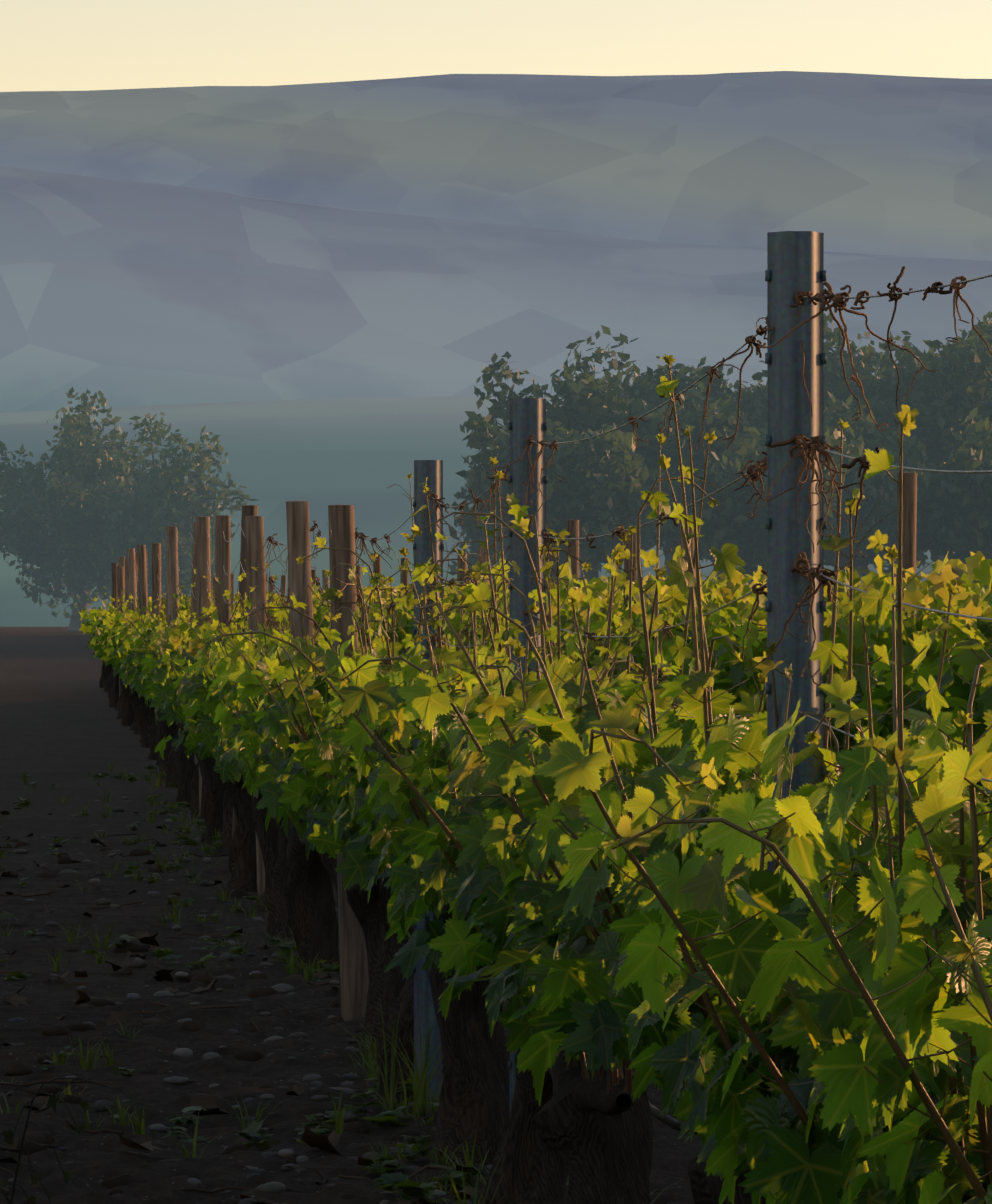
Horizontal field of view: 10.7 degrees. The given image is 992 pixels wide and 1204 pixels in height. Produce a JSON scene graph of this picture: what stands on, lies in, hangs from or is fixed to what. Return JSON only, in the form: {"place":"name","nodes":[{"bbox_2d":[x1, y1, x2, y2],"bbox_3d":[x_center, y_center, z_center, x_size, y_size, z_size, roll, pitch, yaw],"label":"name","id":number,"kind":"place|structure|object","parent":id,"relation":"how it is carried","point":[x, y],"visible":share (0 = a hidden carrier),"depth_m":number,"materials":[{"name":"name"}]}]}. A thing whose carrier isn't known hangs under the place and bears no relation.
{"place":"outdoors","nodes":[
{"label":"outdoors","id":0,"kind":"place"},
{"bbox_2d":[0,71,991,1203],"bbox_3d":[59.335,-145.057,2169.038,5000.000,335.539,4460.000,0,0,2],"label":"terrain","id":1,"kind":"structure","parent":0,"point":[318,296],"depth_m":1522.63,"materials":[{"name":"soil"}]},
{"bbox_2d":[0,810,566,1203],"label":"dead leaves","id":2,"kind":"object","parent":1,"relation":"on","point":[310,1138],"visible":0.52,"depth_m":16.15,"materials":[{"name":"brown plant"}]},
{"bbox_2d":[0,764,568,1203],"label":"weed leaves","id":3,"kind":"object","parent":1,"relation":"on","point":[386,1180],"visible":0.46,"depth_m":13.04,"materials":[{"name":"green plant"}]},
{"bbox_2d":[0,828,667,1203],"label":"pebbles","id":4,"kind":"object","parent":1,"relation":"on","point":[30,1138],"visible":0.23,"depth_m":15.12,"materials":[{"name":"grey stone"}]},
{"bbox_2d":[0,762,676,1203],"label":"weedy grass","id":5,"kind":"structure","parent":1,"relation":"on","point":[422,1104],"depth_m":13.23,"materials":[{"name":"green plant"}]},
{"bbox_2d":[0,796,689,1203],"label":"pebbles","id":6,"kind":"object","parent":1,"relation":"on","point":[188,1052],"visible":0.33,"depth_m":15.31,"materials":[{"name":"grey stone"}]},
{"bbox_2d":[99,660,766,1203],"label":"vine trunks","id":7,"kind":"object","parent":1,"relation":"on","point":[591,1138],"visible":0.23,"depth_m":12.01,"materials":[{"name":"brown wood"}]},
{"bbox_2d":[110,364,991,1203],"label":"vine shoots","id":8,"kind":"object","parent":7,"relation":"attached to","point":[776,1068],"visible":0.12,"depth_m":7.19,"materials":[{"name":"plant"}]},
{"bbox_2d":[104,551,385,822],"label":"vine leaves","id":9,"kind":"object","parent":8,"relation":"attached to","point":[244,748],"visible":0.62,"depth_m":21.78,"materials":[{"name":"green plant"}]},
{"bbox_2d":[185,354,991,1203],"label":"vine leaves","id":10,"kind":"object","parent":8,"relation":"attached to","point":[575,988],"visible":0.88,"depth_m":6.56,"materials":[{"name":"green plant"}]},
{"bbox_2d":[0,347,991,631],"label":"tree trunks","id":11,"kind":"object","parent":1,"relation":"on","point":[76,617],"depth_m":150.45,"materials":[{"name":"grey plant"}]},
{"bbox_2d":[0,311,991,620],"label":"trees","id":12,"kind":"object","parent":11,"relation":"on","point":[594,487],"visible":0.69,"depth_m":151.92,"materials":[{"name":"green plant"}]},
{"bbox_2d":[112,472,916,1020],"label":"wooden posts","id":13,"kind":"object","parent":1,"relation":"on","point":[128,574],"visible":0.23,"depth_m":22.75,"materials":[{"name":"brown wood"}]},
{"bbox_2d":[157,274,991,798],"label":"trellis wires","id":14,"kind":"object","parent":13,"relation":"attached to","point":[701,500],"visible":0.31,"depth_m":7.46,"materials":[{"name":"grey metal"}]},
{"bbox_2d":[251,266,991,703],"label":"vine tendrils","id":15,"kind":"object","parent":14,"relation":"attached to","point":[813,446],"visible":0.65,"depth_m":6.79,"materials":[{"name":"plant"}]},
{"bbox_2d":[75,550,991,802],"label":"vine leaves","id":16,"kind":"object","parent":1,"relation":"on","point":[973,578],"visible":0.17,"depth_m":23.74,"materials":[{"name":"green plant"}]},
{"bbox_2d":[413,231,825,1203],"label":"steel posts","id":17,"kind":"object","parent":1,"relation":"on","point":[795,261],"visible":0.33,"depth_m":6.84,"materials":[{"name":"grey metal"}]},
{"bbox_2d":[649,1102,696,1134],"bbox_3d":[-1.962,0.871,35.328,0.016,0.079,69.241,0,0,-5],"label":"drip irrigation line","id":18,"kind":"object","parent":1,"relation":"on","point":[671,1122],"depth_m":8.95,"materials":[{"name":"black plastic"}]},
{"bbox_2d":[0,0,991,91],"label":"sky","id":19,"kind":"structure","parent":0,"point":[46,45],"materials":[{"name":"beige"}]}
]}

